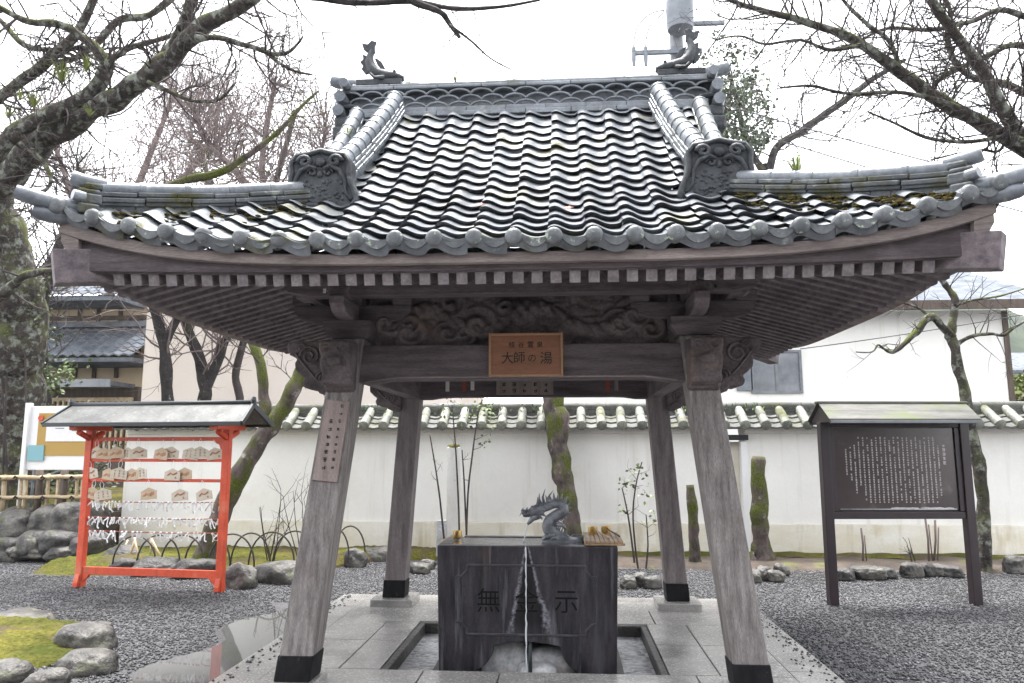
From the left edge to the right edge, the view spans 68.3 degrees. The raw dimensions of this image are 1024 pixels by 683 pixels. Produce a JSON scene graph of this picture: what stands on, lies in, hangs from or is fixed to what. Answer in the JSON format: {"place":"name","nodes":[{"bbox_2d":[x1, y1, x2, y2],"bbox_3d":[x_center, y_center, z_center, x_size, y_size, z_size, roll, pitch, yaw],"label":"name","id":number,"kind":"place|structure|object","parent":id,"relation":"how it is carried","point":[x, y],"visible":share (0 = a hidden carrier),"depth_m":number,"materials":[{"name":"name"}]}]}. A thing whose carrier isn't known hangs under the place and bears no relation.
{"place":"outdoors","nodes":[
{"label":"outdoors","id":0,"kind":"place"},
{"bbox_2d":[4,487,122,509],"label":"grass terrace","id":1,"kind":"structure","parent":0,"point":[117,494],"depth_m":14.32,"materials":[{"name":"plant"}]},
{"bbox_2d":[0,506,33,536],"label":"rock","id":2,"kind":"object","parent":1,"relation":"on","point":[13,521],"visible":0.4,"depth_m":10.95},
{"bbox_2d":[1,251,61,507],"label":"sapling","id":3,"kind":"object","parent":1,"relation":"on","point":[4,454],"visible":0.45,"depth_m":11.98,"materials":[{"name":"green plant"}]},
{"bbox_2d":[0,470,82,511],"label":"bamboo fence","id":4,"kind":"object","parent":1,"relation":"on","point":[39,477],"visible":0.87,"depth_m":11.23,"materials":[{"name":"beige wood"}]},
{"bbox_2d":[16,403,96,505],"bbox_3d":[-7.098,1.819,11.826,1.188,1.712,0.100,-1,-8,4],"label":"map sign","id":5,"kind":"object","parent":1,"relation":"on","point":[53,448],"visible":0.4,"depth_m":11.84,"materials":[{"name":"white paint"}]},
{"bbox_2d":[42,354,91,492],"bbox_3d":[-8.732,1.427,13.540,2.402,2.983,2.189,-1,-8,4],"label":"leafy shrub","id":6,"kind":"object","parent":1,"relation":"on","point":[66,368],"visible":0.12,"depth_m":13.87,"materials":[{"name":"green plant"}]},
{"bbox_2d":[0,119,167,405],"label":"cherry tree","id":7,"kind":"object","parent":1,"relation":"on","point":[50,279],"visible":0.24,"depth_m":17.11,"materials":[{"name":"brown plant"}]},
{"bbox_2d":[45,441,126,493],"bbox_3d":[-8.684,2.450,14.948,2.245,1.794,1.987,-7,-11,39],"label":"leafy shrub","id":8,"kind":"object","parent":1,"relation":"on","point":[53,483],"visible":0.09,"depth_m":14.81,"materials":[{"name":"green plant"}]},
{"bbox_2d":[104,511,121,544],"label":"terrace bank","id":9,"kind":"structure","parent":0,"point":[114,526],"depth_m":11.79,"materials":[{"name":"stone"}]},
{"bbox_2d":[0,0,345,506],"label":"old tree","id":10,"kind":"object","parent":9,"relation":"on","point":[29,143],"visible":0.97,"depth_m":10.56,"materials":[{"name":"brown plant"}]},
{"bbox_2d":[161,14,341,183],"bbox_3d":[-4.008,-3.291,11.146,3.293,3.655,1.783,4,-9,-28],"label":"leaning bough","id":11,"kind":"object","parent":10,"relation":"attached to","point":[216,173],"visible":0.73,"depth_m":11.16,"materials":[{"name":"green plant"}]},
{"bbox_2d":[317,0,539,79],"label":"overhead branch","id":12,"kind":"object","parent":10,"relation":"attached to","point":[434,7],"visible":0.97,"depth_m":8.29,"materials":[{"name":"brown plant"}]},
{"bbox_2d":[0,509,1023,682],"bbox_3d":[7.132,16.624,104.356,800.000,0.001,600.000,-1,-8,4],"label":"ground","id":13,"kind":"structure","parent":0,"point":[220,634],"depth_m":7.12,"materials":[{"name":"gravel"}]},
{"bbox_2d":[0,536,29,562],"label":"rock","id":14,"kind":"object","parent":13,"relation":"on","point":[6,543],"visible":0.3,"depth_m":10.69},
{"bbox_2d":[0,657,33,682],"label":"rock","id":15,"kind":"object","parent":13,"relation":"on","point":[15,670],"visible":0.9,"depth_m":5.16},
{"bbox_2d":[0,607,55,619],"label":"rock","id":16,"kind":"object","parent":13,"relation":"on","point":[30,612],"visible":0.41,"depth_m":6.85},
{"bbox_2d":[19,548,42,559],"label":"rock","id":17,"kind":"object","parent":13,"relation":"on","point":[33,554],"visible":0.31,"depth_m":10.62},
{"bbox_2d":[15,529,46,560],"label":"rock","id":18,"kind":"object","parent":17,"relation":"on","point":[26,542],"visible":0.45,"depth_m":10.66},
{"bbox_2d":[26,503,58,530],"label":"rock","id":19,"kind":"object","parent":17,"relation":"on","point":[39,518],"visible":0.3,"depth_m":10.95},
{"bbox_2d":[0,616,79,667],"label":"moss mound","id":20,"kind":"object","parent":13,"relation":"on","point":[29,639],"visible":0.7,"depth_m":5.88,"materials":[{"name":"plant"}]},
{"bbox_2d":[22,667,71,682],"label":"rock","id":21,"kind":"object","parent":13,"relation":"on","point":[58,675],"visible":1,"depth_m":4.89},
{"bbox_2d":[42,546,70,561],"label":"rock","id":22,"kind":"object","parent":13,"relation":"on","point":[54,553],"visible":0.3,"depth_m":10.57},
{"bbox_2d":[36,529,77,555],"bbox_3d":[-6.464,2.916,10.926,0.583,0.449,0.708,-1,-8,4],"label":"rock","id":23,"kind":"object","parent":13,"relation":"on","point":[47,540],"visible":0.52,"depth_m":10.64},
{"bbox_2d":[49,500,110,533],"bbox_3d":[-6.423,2.660,11.224,0.693,0.609,0.756,-1,-8,4],"label":"rock","id":24,"kind":"object","parent":23,"relation":"on","point":[64,515],"visible":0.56,"depth_m":10.94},
{"bbox_2d":[53,621,117,648],"bbox_3d":[-3.393,2.361,6.056,0.452,0.212,0.357,-1,-8,4],"label":"rock","id":25,"kind":"object","parent":13,"relation":"on","point":[89,634],"visible":0.71,"depth_m":5.94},
{"bbox_2d":[54,647,119,677],"bbox_3d":[-3.051,2.295,5.430,0.415,0.161,0.326,2,-8,-13],"label":"rock","id":26,"kind":"object","parent":13,"relation":"on","point":[82,662],"visible":0.87,"depth_m":5.33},
{"bbox_2d":[69,533,115,555],"bbox_3d":[-6.073,2.957,10.902,0.464,0.331,0.710,-1,-8,4],"label":"rock","id":27,"kind":"object","parent":13,"relation":"on","point":[95,545],"visible":0.47,"depth_m":10.69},
{"bbox_2d":[48,286,146,508],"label":"tiled house","id":28,"kind":"structure","parent":13,"relation":"on","point":[110,374],"depth_m":20.79,"materials":[{"name":"tile"}]},
{"bbox_2d":[108,557,135,567],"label":"rock","id":29,"kind":"object","parent":13,"relation":"on","point":[124,562],"visible":0.38,"depth_m":9.69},
{"bbox_2d":[102,544,142,555],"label":"rock","id":30,"kind":"object","parent":13,"relation":"on","point":[124,549],"visible":0.3,"depth_m":10.34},
{"bbox_2d":[131,556,181,577],"bbox_3d":[-4.482,2.862,9.621,0.655,0.240,0.484,-1,-8,4],"label":"rock","id":31,"kind":"object","parent":13,"relation":"on","point":[157,562],"visible":0.4,"depth_m":9.50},
{"bbox_2d":[40,396,273,592],"bbox_3d":[-4.144,1.744,8.752,2.544,2.184,0.734,-1,-8,10],"label":"plaque rack","id":32,"kind":"object","parent":13,"relation":"on","point":[231,419],"visible":1,"depth_m":8.71,"materials":[{"name":"paint"}]},
{"bbox_2d":[94,480,111,500],"bbox_3d":[-4.791,1.738,8.829,0.196,0.228,0.011,-9,-9,-5],"label":"votive plaque","id":33,"kind":"object","parent":32,"relation":"attached to","point":[102,494],"visible":1,"depth_m":8.82,"materials":[{"name":"brown wood"}]},
{"bbox_2d":[108,440,124,458],"bbox_3d":[-4.647,1.254,8.856,0.196,0.228,0.011,-6,-6,1],"label":"votive plaque","id":34,"kind":"object","parent":32,"relation":"attached to","point":[116,452],"visible":1,"depth_m":8.85,"materials":[{"name":"brown wood"}]},
{"bbox_2d":[110,459,127,479],"bbox_3d":[-4.584,1.491,8.821,0.196,0.228,0.012,6,-9,1],"label":"votive plaque","id":35,"kind":"object","parent":32,"relation":"attached to","point":[120,473],"visible":1,"depth_m":8.81,"materials":[{"name":"brown wood"}]},
{"bbox_2d":[130,440,146,457],"bbox_3d":[-4.362,1.247,8.813,0.196,0.228,0.017,-2,-5,-4],"label":"votive plaque","id":36,"kind":"object","parent":32,"relation":"attached to","point":[138,452],"visible":1,"depth_m":8.81,"materials":[{"name":"brown wood"}]},
{"bbox_2d":[141,481,156,499],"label":"votive plaque","id":37,"kind":"object","parent":32,"relation":"attached to","point":[148,493],"visible":1,"depth_m":8.70,"materials":[{"name":"brown wood"}]},
{"bbox_2d":[153,441,167,459],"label":"votive plaque","id":38,"kind":"object","parent":32,"relation":"attached to","point":[161,453],"visible":1,"depth_m":8.75,"materials":[{"name":"brown wood"}]},
{"bbox_2d":[164,460,180,480],"bbox_3d":[-3.906,1.483,8.688,0.196,0.228,0.018,0,-7,9],"label":"votive plaque","id":39,"kind":"object","parent":32,"relation":"attached to","point":[172,474],"visible":1,"depth_m":8.68,"materials":[{"name":"brown wood"}]},
{"bbox_2d":[171,481,187,501],"bbox_3d":[-3.816,1.713,8.666,0.196,0.228,0.017,-6,-10,3],"label":"votive plaque","id":40,"kind":"object","parent":32,"relation":"attached to","point":[179,495],"visible":1,"depth_m":8.66,"materials":[{"name":"brown wood"}]},
{"bbox_2d":[191,440,207,457],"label":"votive plaque","id":41,"kind":"object","parent":32,"relation":"attached to","point":[199,452],"visible":1,"depth_m":8.66,"materials":[{"name":"brown wood"}]},
{"bbox_2d":[196,482,212,501],"bbox_3d":[-3.514,1.692,8.593,0.196,0.228,0.017,-12,-7,7],"label":"votive plaque","id":42,"kind":"object","parent":32,"relation":"attached to","point":[202,494],"visible":1,"depth_m":8.59,"materials":[{"name":"brown wood"}]},
{"bbox_2d":[206,440,221,460],"bbox_3d":[-3.408,1.236,8.648,0.196,0.228,0.017,-8,-5,1],"label":"votive plaque","id":43,"kind":"object","parent":32,"relation":"attached to","point":[214,453],"visible":1,"depth_m":8.64,"materials":[{"name":"brown wood"}]},
{"bbox_2d":[32,119,285,400],"bbox_3d":[-6.571,-0.482,14.884,4.597,8.551,3.617,-2,-8,13],"label":"bare tree","id":44,"kind":"object","parent":13,"relation":"on","point":[164,336],"visible":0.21,"depth_m":14.49,"materials":[{"name":"brown plant"}]},
{"bbox_2d":[0,0,329,295],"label":"cherry tree","id":45,"kind":"object","parent":13,"relation":"on","point":[151,146],"visible":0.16,"depth_m":29.13,"materials":[{"name":"plant"}]},
{"bbox_2d":[43,110,306,400],"bbox_3d":[-6.555,-0.470,15.309,5.520,8.657,3.115,1,-8,-10],"label":"bare tree","id":46,"kind":"object","parent":13,"relation":"on","point":[206,374],"visible":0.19,"depth_m":15.02,"materials":[{"name":"brown plant"}]},
{"bbox_2d":[168,558,215,579],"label":"rock","id":47,"kind":"object","parent":13,"relation":"on","point":[198,564],"visible":0.52,"depth_m":9.32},
{"bbox_2d":[128,72,323,400],"bbox_3d":[-5.802,-0.911,15.727,4.560,9.632,3.305,-1,-8,4],"label":"bare tree","id":48,"kind":"object","parent":13,"relation":"on","point":[236,383],"visible":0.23,"depth_m":15.75,"materials":[{"name":"plant"}]},
{"bbox_2d":[89,0,371,184],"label":"cherry tree","id":49,"kind":"object","parent":13,"relation":"on","point":[325,132],"visible":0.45,"depth_m":21.36,"materials":[{"name":"plant"}]},
{"bbox_2d":[129,602,331,682],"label":"puddle","id":50,"kind":"object","parent":13,"relation":"on","point":[246,638],"visible":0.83,"depth_m":5.79,"materials":[{"name":"grey liquid"}]},
{"bbox_2d":[32,544,436,575],"bbox_3d":[-3.358,3.029,10.511,5.500,0.242,2.210,-1,-8,4],"label":"moss bed","id":51,"kind":"object","parent":13,"relation":"on","point":[62,566],"visible":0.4,"depth_m":10.34,"materials":[{"name":"plant"}]},
{"bbox_2d":[259,469,302,559],"bbox_3d":[-3.161,2.343,10.180,0.864,1.252,0.594,-6,-10,36],"label":"bare shrub","id":52,"kind":"object","parent":51,"relation":"on","point":[273,541],"visible":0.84,"depth_m":10.05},
{"bbox_2d":[267,461,310,555],"bbox_3d":[-3.053,2.314,10.504,0.878,1.401,0.629,4,-9,-24],"label":"bare shrub","id":53,"kind":"object","parent":51,"relation":"on","point":[294,509],"visible":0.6,"depth_m":10.52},
{"bbox_2d":[436,520,446,556],"bbox_3d":[-1.019,2.854,10.954,0.147,0.516,0.100,-1,-8,4],"label":"tap box","id":54,"kind":"object","parent":51,"relation":"on","point":[439,536],"visible":0.61,"depth_m":10.92,"materials":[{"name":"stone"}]},
{"bbox_2d":[446,444,460,537],"bbox_3d":[-0.860,2.314,11.071,0.240,1.617,0.240,-1,-8,4],"label":"stone post","id":55,"kind":"object","parent":51,"relation":"on","point":[451,510],"visible":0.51,"depth_m":11.01,"materials":[{"name":"stone"}]},
{"bbox_2d":[225,562,257,589],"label":"rock","id":56,"kind":"object","parent":13,"relation":"on","point":[239,575],"visible":0.89,"depth_m":8.65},
{"bbox_2d":[192,334,324,558],"bbox_3d":[-3.319,0.833,11.282,2.817,4.739,1.978,3,-9,-20],"label":"leaning tree","id":57,"kind":"object","parent":13,"relation":"on","point":[242,468],"visible":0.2,"depth_m":10.61,"materials":[{"name":"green plant"}]},
{"bbox_2d":[254,560,295,584],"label":"rock","id":58,"kind":"object","parent":13,"relation":"on","point":[278,572],"visible":0.63,"depth_m":8.94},
{"bbox_2d":[141,307,483,404],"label":"cream building","id":59,"kind":"structure","parent":13,"relation":"on","point":[185,386],"depth_m":17.48,"materials":[{"name":"paint"}]},
{"bbox_2d":[344,548,367,567],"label":"rock","id":60,"kind":"object","parent":13,"relation":"on","point":[356,558],"visible":0.84,"depth_m":10.19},
{"bbox_2d":[363,546,386,561],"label":"rock","id":61,"kind":"object","parent":13,"relation":"on","point":[377,554],"visible":0.45,"depth_m":10.74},
{"bbox_2d":[410,562,431,573],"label":"rock","id":62,"kind":"object","parent":13,"relation":"on","point":[421,568],"visible":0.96,"depth_m":9.64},
{"bbox_2d":[382,622,667,674],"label":"drain kerb","id":63,"kind":"structure","parent":13,"relation":"on","point":[396,660],"depth_m":5.88,"materials":[{"name":"stone"}]},
{"bbox_2d":[398,634,655,674],"bbox_3d":[0.121,2.382,5.697,1.920,0.001,1.455,-1,-8,4],"label":"drain pit","id":64,"kind":"object","parent":13,"relation":"on","point":[423,655],"depth_m":5.71,"materials":[{"name":"stone"}]},
{"bbox_2d":[482,642,527,675],"bbox_3d":[-0.081,2.209,5.356,0.424,0.261,0.316,-1,-8,4],"label":"drain stone","id":65,"kind":"object","parent":64,"relation":"on","point":[508,657],"visible":0.33,"depth_m":5.21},
{"bbox_2d":[433,535,623,673],"bbox_3d":[0.125,1.898,5.453,1.310,0.898,0.735,-1,-8,4],"label":"water basin","id":66,"kind":"object","parent":64,"relation":"on","point":[571,601],"visible":0.95,"depth_m":5.14,"materials":[{"name":"stone"}]},
{"bbox_2d":[525,547,526,671],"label":"overflow stream","id":67,"kind":"structure","parent":66,"relation":"attached to","point":[526,606],"depth_m":5.12,"materials":[{"name":"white liquid"}]},
{"bbox_2d":[519,490,583,542],"bbox_3d":[0.304,1.298,5.569,0.487,0.412,0.196,-1,-8,4],"label":"dragon spout","id":68,"kind":"object","parent":66,"relation":"on","point":[551,523],"visible":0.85,"depth_m":5.54,"materials":[{"name":"grey metal"}]},
{"bbox_2d":[583,531,624,545],"bbox_3d":[0.660,1.430,5.490,0.278,0.033,0.610,-1,-8,4],"label":"ladle tray","id":69,"kind":"object","parent":66,"relation":"on","point":[599,539],"visible":0.81,"depth_m":5.30,"materials":[{"name":"brown wood"}]},
{"bbox_2d":[516,659,557,672],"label":"drain stone","id":70,"kind":"object","parent":64,"relation":"on","point":[543,667],"visible":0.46,"depth_m":5.12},
{"bbox_2d":[527,642,574,672],"bbox_3d":[0.291,2.230,5.354,0.398,0.217,0.348,-1,-8,4],"label":"drain stone","id":71,"kind":"object","parent":64,"relation":"on","point":[547,652],"visible":0.23,"depth_m":5.21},
{"bbox_2d":[209,594,845,682],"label":"stone platform","id":72,"kind":"structure","parent":13,"relation":"on","point":[363,641],"depth_m":5.49,"materials":[{"name":"stone"}]},
{"bbox_2d":[13,28,1023,682],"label":"water pavilion","id":73,"kind":"structure","parent":72,"relation":"on","point":[397,268],"depth_m":4.98,"materials":[{"name":"grey wood"}]},
{"bbox_2d":[496,381,553,394],"bbox_3d":[0.122,0.409,7.148,0.540,0.190,0.026,-1,-8,4],"label":"board","id":74,"kind":"object","parent":73,"relation":"attached to","point":[524,387],"visible":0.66,"depth_m":7.13,"materials":[{"name":"brown wood"}]},
{"bbox_2d":[489,333,562,376],"bbox_3d":[0.095,0.090,5.132,0.504,0.295,0.034,-1,-8,4],"label":"name board","id":75,"kind":"object","parent":73,"relation":"attached to","point":[525,354],"visible":1,"depth_m":5.12,"materials":[{"name":"orange wood"}]},
{"bbox_2d":[112,191,955,223],"bbox_3d":[0.027,-0.806,4.560,4.944,0.393,0.783,-1,-8,4],"label":"roof moss","id":76,"kind":"object","parent":73,"relation":"on","point":[886,200],"visible":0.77,"depth_m":4.43,"materials":[{"name":"plant"}]},
{"bbox_2d":[780,149,820,169],"bbox_3d":[1.797,-1.110,4.741,0.322,0.197,0.280,-1,-8,4],"label":"roof weed","id":77,"kind":"object","parent":73,"relation":"on","point":[796,166],"visible":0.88,"depth_m":4.69,"materials":[{"name":"green plant"}]},
{"bbox_2d":[113,401,1023,554],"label":"garden wall","id":78,"kind":"structure","parent":13,"relation":"on","point":[511,476],"depth_m":11.46,"materials":[{"name":"white paint"}]},
{"bbox_2d":[619,574,635,588],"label":"rock","id":79,"kind":"object","parent":13,"relation":"on","point":[627,581],"visible":1,"depth_m":8.60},
{"bbox_2d":[642,575,662,588],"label":"rock","id":80,"kind":"object","parent":13,"relation":"on","point":[653,582],"visible":1,"depth_m":8.59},
{"bbox_2d":[631,0,724,172],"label":"utility pole","id":81,"kind":"object","parent":13,"relation":"on","point":[676,9],"visible":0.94,"depth_m":16.45,"materials":[{"name":"grey concrete"}]},
{"bbox_2d":[724,104,985,175],"bbox_3d":[7.309,-4.142,15.676,6.957,2.825,0.025,-2,-8,12],"label":"overhead cable","id":82,"kind":"object","parent":81,"relation":"attached to","point":[830,134],"visible":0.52,"depth_m":15.82,"materials":[{"name":"grey plastic"}]},
{"bbox_2d":[726,123,1023,212],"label":"overhead cable","id":83,"kind":"object","parent":81,"relation":"attached to","point":[831,156],"visible":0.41,"depth_m":15.86,"materials":[{"name":"grey plastic"}]},
{"bbox_2d":[766,569,785,581],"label":"rock","id":84,"kind":"object","parent":13,"relation":"on","point":[776,576],"visible":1,"depth_m":9.04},
{"bbox_2d":[564,272,1023,441],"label":"white building","id":85,"kind":"structure","parent":13,"relation":"on","point":[905,373],"depth_m":17.45,"materials":[{"name":"paint"}]},
{"bbox_2d":[751,350,802,393],"bbox_3d":[6.147,0.705,17.568,1.169,1.010,0.070,-1,-8,4],"label":"window","id":86,"kind":"structure","parent":85,"relation":"in","point":[786,376],"depth_m":17.55,"materials":[{"name":"grey glass"}]},
{"bbox_2d":[800,314,1023,348],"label":"overhead cable","id":87,"kind":"object","parent":85,"relation":"attached to","point":[907,333],"visible":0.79,"depth_m":16.46,"materials":[{"name":"grey plastic"}]},
{"bbox_2d":[692,30,905,170],"bbox_3d":[9.523,-3.110,25.449,8.549,15.365,4.765,-1,-8,4],"label":"evergreen tree","id":88,"kind":"object","parent":13,"relation":"on","point":[752,141],"visible":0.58,"depth_m":25.99,"materials":[{"name":"green plant"}]},
{"bbox_2d":[618,555,1008,573],"bbox_3d":[4.452,3.053,10.383,10.500,0.138,1.365,-1,-8,4],"label":"soil bed","id":89,"kind":"object","parent":13,"relation":"on","point":[791,563],"visible":0.23,"depth_m":10.24,"materials":[{"name":"soil"}]},
{"bbox_2d":[422,398,460,538],"bbox_3d":[-0.959,1.910,11.012,0.483,2.345,0.782,5,-10,-32],"label":"sapling","id":90,"kind":"object","parent":89,"relation":"on","point":[453,440],"visible":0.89,"depth_m":10.95,"materials":[{"name":"green plant"}]},
{"bbox_2d":[460,398,507,534],"bbox_3d":[-0.435,1.835,10.833,0.651,2.440,0.526,7,-10,-38],"label":"sapling","id":91,"kind":"object","parent":89,"relation":"on","point":[463,478],"visible":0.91,"depth_m":10.86,"materials":[{"name":"green plant"}]},
{"bbox_2d":[543,398,581,535],"bbox_3d":[0.341,0.988,11.841,2.446,4.397,1.620,-7,-11,40],"label":"mossy tree","id":92,"kind":"object","parent":89,"relation":"on","point":[557,414],"visible":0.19,"depth_m":11.06,"materials":[{"name":"green plant"}]},
{"bbox_2d":[618,458,656,568],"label":"sapling","id":93,"kind":"object","parent":89,"relation":"on","point":[633,508],"visible":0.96,"depth_m":10.20,"materials":[{"name":"green plant"}]},
{"bbox_2d":[686,485,701,561],"bbox_3d":[2.514,2.584,10.408,0.227,1.203,0.215,-1,-8,4],"label":"mossy stump","id":94,"kind":"object","parent":89,"relation":"on","point":[694,554],"visible":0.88,"depth_m":10.35,"materials":[{"name":"green plant"}]},
{"bbox_2d":[749,456,775,560],"bbox_3d":[3.481,2.450,10.661,0.391,1.654,0.396,-1,-8,4],"label":"mossy stump","id":95,"kind":"object","parent":89,"relation":"on","point":[761,549],"visible":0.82,"depth_m":10.56,"materials":[{"name":"green plant"}]},
{"bbox_2d":[618,551,1023,559],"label":"moss strip","id":96,"kind":"object","parent":89,"relation":"on","point":[786,554],"visible":0.36,"depth_m":10.72,"materials":[{"name":"plant"}]},
{"bbox_2d":[924,519,932,560],"bbox_3d":[5.752,2.732,10.422,0.078,0.606,0.028,-1,-8,4],"label":"dry shrub","id":97,"kind":"object","parent":89,"relation":"on","point":[928,538],"visible":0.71,"depth_m":10.41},
{"bbox_2d":[847,272,1023,571],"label":"slender tree","id":98,"kind":"object","parent":89,"relation":"on","point":[978,459],"visible":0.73,"depth_m":10.14,"materials":[{"name":"brown plant"}]},
{"bbox_2d":[933,520,938,560],"bbox_3d":[5.848,2.752,10.417,0.117,0.567,0.028,-1,-8,4],"label":"dry shrub","id":99,"kind":"object","parent":89,"relation":"on","point":[935,543],"visible":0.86,"depth_m":10.41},
{"bbox_2d":[1002,555,1023,573],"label":"rock","id":100,"kind":"object","parent":89,"relation":"on","point":[1012,564],"visible":1,"depth_m":9.67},
{"bbox_2d":[622,0,1023,221],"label":"lichen tree","id":101,"kind":"object","parent":13,"relation":"on","point":[1009,135],"visible":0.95,"depth_m":7.90,"materials":[{"name":"brown plant"}]},
{"bbox_2d":[837,567,855,580],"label":"rock","id":102,"kind":"object","parent":13,"relation":"on","point":[846,574],"visible":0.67,"depth_m":9.12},
{"bbox_2d":[848,565,887,579],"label":"rock","id":103,"kind":"object","parent":13,"relation":"on","point":[867,572],"visible":0.84,"depth_m":9.18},
{"bbox_2d":[808,401,983,605],"bbox_3d":[4.025,1.679,7.880,1.600,2.105,0.570,0,-8,-1],"label":"notice board","id":104,"kind":"object","parent":13,"relation":"on","point":[895,473],"visible":1,"depth_m":7.89,"materials":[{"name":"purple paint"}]},
{"bbox_2d":[899,561,924,577],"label":"rock","id":105,"kind":"object","parent":13,"relation":"on","point":[910,570],"visible":1,"depth_m":9.34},
{"bbox_2d":[919,562,936,576],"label":"rock","id":106,"kind":"object","parent":13,"relation":"on","point":[929,569],"visible":0.67,"depth_m":9.40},
{"bbox_2d":[943,565,964,577],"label":"rock","id":107,"kind":"object","parent":13,"relation":"on","point":[950,571],"visible":0.98,"depth_m":9.33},
{"bbox_2d":[1011,353,1023,399],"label":"distant house","id":108,"kind":"structure","parent":13,"relation":"on","point":[1018,364],"depth_m":25.56,"materials":[{"name":"tile"}]},
{"bbox_2d":[1014,369,1023,400],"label":"round bush","id":109,"kind":"object","parent":13,"relation":"on","point":[1019,386],"visible":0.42,"depth_m":21.86,"materials":[{"name":"green plant"}]},
{"bbox_2d":[0,0,1023,402],"label":"sky","id":110,"kind":"structure","parent":0,"point":[543,38],"materials":[{"name":"white"}]},
{"bbox_2d":[890,309,1023,374],"bbox_3d":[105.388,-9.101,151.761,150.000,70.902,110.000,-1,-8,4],"label":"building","id":111,"kind":"structure","parent":0,"point":[1016,335],"depth_m":123.71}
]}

